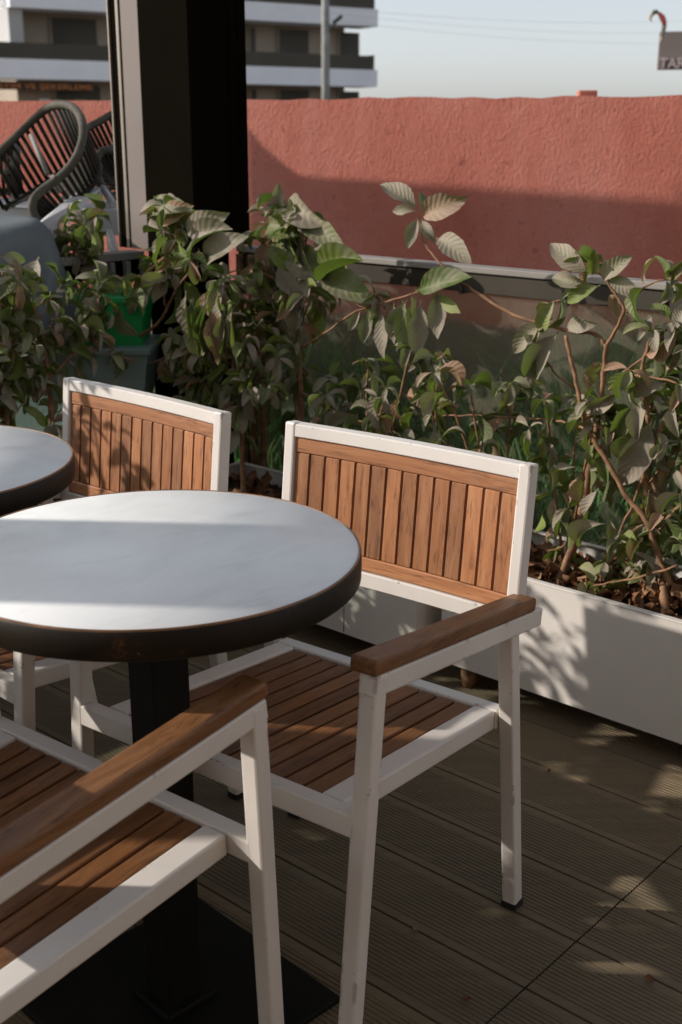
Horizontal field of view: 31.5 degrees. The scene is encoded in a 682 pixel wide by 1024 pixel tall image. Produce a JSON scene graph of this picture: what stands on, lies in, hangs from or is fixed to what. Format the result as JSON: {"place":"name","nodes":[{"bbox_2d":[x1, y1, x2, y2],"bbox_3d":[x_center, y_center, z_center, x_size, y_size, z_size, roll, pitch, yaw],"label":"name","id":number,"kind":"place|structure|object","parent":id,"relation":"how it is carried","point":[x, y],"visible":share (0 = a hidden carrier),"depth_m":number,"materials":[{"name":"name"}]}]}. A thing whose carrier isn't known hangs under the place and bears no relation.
{"place":"outdoors","nodes":[
{"label":"outdoors","id":0,"kind":"place"},
{"bbox_2d":[0,0,377,100],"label":"apartment building","id":1,"kind":"structure","parent":0,"point":[51,50],"depth_m":48.22,"materials":[{"name":"white concrete"}]},
{"bbox_2d":[48,15,96,44],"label":"window","id":2,"kind":"structure","parent":1,"relation":"in","point":[62,30],"depth_m":45.93,"materials":[{"name":"black glass"}]},
{"bbox_2d":[53,86,99,100],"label":"window","id":3,"kind":"structure","parent":1,"relation":"in","point":[63,95],"depth_m":46.68,"materials":[{"name":"black glass"}]},
{"bbox_2d":[248,26,255,50],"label":"window","id":4,"kind":"structure","parent":1,"relation":"in","point":[251,31],"depth_m":49.95,"materials":[{"name":"black glass"}]},
{"bbox_2d":[249,88,256,99],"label":"window","id":5,"kind":"structure","parent":1,"relation":"in","point":[252,93],"depth_m":50.62,"materials":[{"name":"black glass"}]},
{"bbox_2d":[277,89,308,99],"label":"window","id":6,"kind":"structure","parent":1,"relation":"in","point":[282,94],"depth_m":51.60,"materials":[{"name":"black glass"}]},
{"bbox_2d":[277,27,308,53],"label":"window","id":7,"kind":"structure","parent":1,"relation":"in","point":[288,40],"depth_m":50.99,"materials":[{"name":"black glass"}]},
{"bbox_2d":[337,90,358,98],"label":"window","id":8,"kind":"structure","parent":1,"relation":"in","point":[340,94],"depth_m":53.03,"materials":[{"name":"black glass"}]},
{"bbox_2d":[337,30,358,55],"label":"window","id":9,"kind":"structure","parent":1,"relation":"in","point":[347,42],"depth_m":52.43,"materials":[{"name":"black glass"}]},
{"bbox_2d":[0,624,681,1023],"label":"floor","id":10,"kind":"structure","parent":0,"point":[600,826],"depth_m":2.46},
{"bbox_2d":[0,425,74,516],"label":"round table","id":11,"kind":"object","parent":10,"relation":"on","point":[37,467],"visible":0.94,"depth_m":2.32,"materials":[{"name":"white metal"}]},
{"bbox_2d":[61,250,152,392],"bbox_3d":[-2.724,0.317,2.043,0.085,1.066,6.155,15,23,39],"label":"glass railing","id":12,"kind":"object","parent":10,"relation":"on","point":[121,263],"visible":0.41,"depth_m":4.00,"materials":[{"name":"glass"}]},
{"bbox_2d":[0,213,88,333],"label":"cover cloth","id":13,"kind":"object","parent":12,"relation":"on","point":[29,239],"visible":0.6,"depth_m":3.68,"materials":[{"name":"grey fabric"}]},
{"bbox_2d":[0,377,243,800],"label":"armchair","id":14,"kind":"object","parent":10,"relation":"on","point":[119,439],"visible":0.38,"depth_m":2.66,"materials":[{"name":"white paint"}]},
{"bbox_2d":[0,674,283,1023],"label":"armchair","id":15,"kind":"object","parent":10,"relation":"on","point":[96,855],"visible":1,"depth_m":1.64,"materials":[{"name":"white paint"}]},
{"bbox_2d":[106,0,249,463],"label":"corner pillar","id":16,"kind":"structure","parent":10,"relation":"on","point":[178,84],"depth_m":3.88,"materials":[{"name":"brown metal"}]},
{"bbox_2d":[0,489,361,1023],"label":"round table","id":17,"kind":"object","parent":10,"relation":"on","point":[155,589],"visible":0.98,"depth_m":1.90,"materials":[{"name":"white stone"}]},
{"bbox_2d":[69,420,541,1023],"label":"armchair","id":18,"kind":"object","parent":10,"relation":"on","point":[355,738],"visible":0.77,"depth_m":2.17,"materials":[{"name":"white paint"}]},
{"bbox_2d":[228,461,441,644],"bbox_3d":[-0.071,0.149,3.721,1.042,0.377,0.356,15,23,39],"label":"planter","id":19,"kind":"object","parent":10,"relation":"on","point":[372,616],"visible":0.06,"depth_m":3.38,"materials":[{"name":"white paint"}]},
{"bbox_2d":[169,351,228,408],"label":"shrub","id":20,"kind":"object","parent":19,"relation":"on","point":[190,395],"visible":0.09,"depth_m":3.85,"materials":[{"name":"green plant"}]},
{"bbox_2d":[172,257,302,492],"bbox_3d":[-0.316,-0.376,3.683,0.345,0.793,0.472,-6,18,-18],"label":"shrub","id":21,"kind":"object","parent":19,"relation":"on","point":[219,334],"visible":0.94,"depth_m":3.59,"materials":[{"name":"green plant"}]},
{"bbox_2d":[279,360,399,465],"bbox_3d":[-0.104,-0.228,3.679,0.520,0.499,0.271,15,23,39],"label":"shrub","id":22,"kind":"object","parent":19,"relation":"on","point":[316,399],"visible":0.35,"depth_m":3.57,"materials":[{"name":"green plant"}]},
{"bbox_2d":[237,183,470,438],"bbox_3d":[0.018,-0.442,3.511,0.912,0.986,0.256,14,23,38],"label":"shrub","id":23,"kind":"object","parent":19,"relation":"in","point":[294,223],"visible":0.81,"depth_m":3.45,"materials":[{"name":"green plant"}]},
{"bbox_2d":[339,341,425,435],"bbox_3d":[0.108,-0.191,3.445,0.266,0.613,0.276,0,18,0],"label":"shrub","id":24,"kind":"object","parent":19,"relation":"on","point":[407,356],"visible":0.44,"depth_m":3.34,"materials":[{"name":"green plant"}]},
{"bbox_2d":[399,337,455,447],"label":"shrub","id":25,"kind":"object","parent":19,"relation":"on","point":[429,357],"visible":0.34,"depth_m":3.31,"materials":[{"name":"green plant"}]},
{"bbox_2d":[236,245,681,467],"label":"glass railing","id":26,"kind":"object","parent":10,"relation":"on","point":[517,282],"visible":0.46,"depth_m":3.41,"materials":[{"name":"glass"},{"name":"grey aluminium"}]},
{"bbox_2d":[411,769,670,999],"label":"fallen leaves","id":27,"kind":"object","parent":10,"relation":"on","point":[649,978],"visible":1,"depth_m":2.16,"materials":[{"name":"brown plant"}]},
{"bbox_2d":[442,529,681,743],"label":"planter","id":28,"kind":"object","parent":10,"relation":"on","point":[619,662],"visible":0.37,"depth_m":2.94,"materials":[{"name":"white paint"}]},
{"bbox_2d":[228,470,681,618],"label":"leaf litter","id":29,"kind":"object","parent":28,"relation":"on","point":[644,596],"visible":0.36,"depth_m":3.09,"materials":[{"name":"brown plant"}]},
{"bbox_2d":[415,360,534,460],"bbox_3d":[0.376,-0.100,3.200,0.300,0.619,0.241,10,20,28],"label":"shrub","id":30,"kind":"object","parent":28,"relation":"in","point":[486,426],"visible":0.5,"depth_m":3.14,"materials":[{"name":"green plant"}]},
{"bbox_2d":[380,182,681,585],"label":"shrub","id":31,"kind":"object","parent":28,"relation":"in","point":[634,450],"visible":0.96,"depth_m":2.94,"materials":[{"name":"green plant"}]},
{"bbox_2d":[514,386,628,579],"bbox_3d":[0.594,-0.046,3.127,0.296,0.545,0.238,12,21,33],"label":"shrub","id":32,"kind":"object","parent":28,"relation":"in","point":[598,465],"visible":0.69,"depth_m":3.07,"materials":[{"name":"green plant"}]},
{"bbox_2d":[577,315,681,610],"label":"shrub","id":33,"kind":"object","parent":28,"relation":"on","point":[628,543],"visible":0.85,"depth_m":2.90,"materials":[{"name":"green plant"}]},
{"bbox_2d":[614,359,681,595],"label":"shrub","id":34,"kind":"object","parent":28,"relation":"in","point":[636,530],"visible":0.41,"depth_m":2.96,"materials":[{"name":"green plant"}]},
{"bbox_2d":[654,455,681,554],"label":"shrub","id":35,"kind":"object","parent":28,"relation":"in","point":[663,500],"visible":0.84,"depth_m":2.85,"materials":[{"name":"green plant"}]},
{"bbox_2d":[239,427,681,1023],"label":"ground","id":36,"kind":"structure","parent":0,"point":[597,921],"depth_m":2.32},
{"bbox_2d":[0,198,29,216],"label":"garden table","id":37,"kind":"object","parent":36,"relation":"on","point":[20,209],"visible":0.17,"depth_m":4.77,"materials":[{"name":"white plastic"}]},
{"bbox_2d":[0,143,22,198],"bbox_3d":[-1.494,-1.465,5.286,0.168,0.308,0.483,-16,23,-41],"label":"rope tub chair","id":38,"kind":"object","parent":37,"relation":"on","point":[6,190],"visible":0.4,"depth_m":5.12,"materials":[{"name":"grey fabric"}]},
{"bbox_2d":[41,185,118,250],"bbox_3d":[-0.914,-0.920,4.294,0.246,0.438,0.770,0,18,0],"label":"garden table","id":39,"kind":"object","parent":36,"relation":"on","point":[50,219],"visible":0.41,"depth_m":4.32,"materials":[{"name":"white plastic"}]},
{"bbox_2d":[0,100,102,220],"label":"rope tub chair","id":40,"kind":"object","parent":39,"relation":"on","point":[79,173],"visible":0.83,"depth_m":4.63,"materials":[{"name":"grey fabric"}]},
{"bbox_2d":[82,200,117,251],"bbox_3d":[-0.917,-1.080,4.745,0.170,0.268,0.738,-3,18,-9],"label":"garden table","id":41,"kind":"object","parent":36,"relation":"on","point":[111,212],"visible":0.18,"depth_m":4.39,"materials":[{"name":"white plastic"}]},
{"bbox_2d":[87,111,116,200],"bbox_3d":[-0.958,-1.448,4.895,0.234,0.358,0.442,0,18,0],"label":"rope tub chair","id":42,"kind":"object","parent":41,"relation":"on","point":[105,153],"visible":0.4,"depth_m":4.84,"materials":[{"name":"grey fabric"}]},
{"bbox_2d":[322,0,342,99],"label":"street lamp","id":43,"kind":"object","parent":36,"relation":"on","point":[325,56],"visible":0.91,"depth_m":35.47,"materials":[{"name":"metal"}]},
{"bbox_2d":[333,13,583,32],"bbox_3d":[9.264,-18.401,45.471,0.007,1.252,29.308,15,23,39],"label":"overhead wire","id":44,"kind":"object","parent":43,"relation":"attached to","point":[455,25],"visible":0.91,"depth_m":39.34,"materials":[{"name":"black metal"}]},
{"bbox_2d":[336,8,633,22],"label":"overhead wire","id":45,"kind":"object","parent":43,"relation":"attached to","point":[502,20],"visible":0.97,"depth_m":41.46,"materials":[{"name":"black metal"}]},
{"bbox_2d":[333,20,658,43],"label":"overhead wire","id":46,"kind":"object","parent":43,"relation":"attached to","point":[516,38],"visible":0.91,"depth_m":42.20,"materials":[{"name":"black metal"}]},
{"bbox_2d":[0,95,681,437],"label":"boundary wall","id":47,"kind":"structure","parent":36,"relation":"on","point":[532,178],"depth_m":5.69,"materials":[{"name":"red paint"}]},
{"bbox_2d":[576,90,596,95],"bbox_3d":[1.105,-1.878,5.435,0.085,0.034,0.060,0,18,0],"label":"brick","id":48,"kind":"object","parent":47,"relation":"on","point":[586,92],"visible":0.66,"depth_m":5.41,"materials":[{"name":"red brick"}]},
{"bbox_2d":[151,256,681,565],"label":"weeds","id":49,"kind":"object","parent":36,"relation":"on","point":[600,511],"visible":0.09,"depth_m":5.26,"materials":[{"name":"green plant"}]},
{"bbox_2d":[657,31,681,69],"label":"advertising board","id":50,"kind":"object","parent":36,"relation":"on","point":[670,52],"visible":1,"depth_m":14.13,"materials":[{"name":"metal"}]},
{"bbox_2d":[649,10,666,43],"bbox_3d":[3.581,-5.491,13.682,0.206,0.360,0.067,0,18,0],"label":"bird ornament","id":51,"kind":"object","parent":50,"relation":"on","point":[662,18],"visible":1,"depth_m":13.64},
{"bbox_3d":[-1.139,-0.304,4.308,0.530,0.424,0.430,0,18,0],"label":"storage crate","id":52,"kind":"object","parent":36,"relation":"on","visible":0},
{"bbox_2d":[15,355,62,438],"bbox_3d":[-0.917,-0.355,4.187,0.424,0.324,0.344,0,18,0],"label":"storage crate","id":53,"kind":"object","parent":52,"relation":"on","point":[26,420],"visible":0.09,"depth_m":4.04,"materials":[{"name":"grey plastic"}]},
{"bbox_2d":[44,334,161,403],"bbox_3d":[-0.785,-0.473,3.993,0.360,0.184,0.292,0,18,0],"label":"storage tub","id":54,"kind":"object","parent":53,"relation":"on","point":[139,374],"visible":0.28,"depth_m":3.87,"materials":[{"name":"grey plastic"}]},
{"bbox_2d":[68,288,152,345],"bbox_3d":[-0.755,-0.625,3.945,0.276,0.184,0.224,0,18,0],"label":"storage tub","id":55,"kind":"object","parent":54,"relation":"on","point":[137,322],"visible":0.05,"depth_m":3.86,"materials":[{"name":"green plastic"}]},
{"bbox_2d":[31,193,248,388],"bbox_3d":[-0.662,-0.673,3.797,1.000,0.653,0.270,9,20,28],"label":"shrub","id":56,"kind":"object","parent":54,"relation":"in","point":[171,211],"visible":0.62,"depth_m":3.70,"materials":[{"name":"green plant"}]},
{"bbox_2d":[344,0,681,98],"label":"sky","id":57,"kind":"structure","parent":0,"point":[408,62],"materials":[{"name":"white"}]},
{"bbox_3d":[-1.581,0.371,3.019,0.342,0.377,2.662,15,23,39],"label":"planter","id":58,"kind":"object","parent":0,"visible":0},
{"bbox_2d":[0,303,46,424],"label":"shrub","id":59,"kind":"object","parent":58,"relation":"in","point":[8,401],"visible":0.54,"depth_m":3.31,"materials":[{"name":"green plant"}]},
{"bbox_2d":[0,251,64,426],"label":"shrub","id":60,"kind":"object","parent":58,"relation":"in","point":[18,286],"visible":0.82,"depth_m":3.31,"materials":[{"name":"green plant"}]},
{"bbox_2d":[10,260,147,437],"bbox_3d":[-0.827,-0.419,3.568,0.541,0.637,0.265,-16,24,-42],"label":"shrub","id":61,"kind":"object","parent":58,"relation":"in","point":[90,305],"visible":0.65,"depth_m":3.54,"materials":[{"name":"green plant"}]}
]}

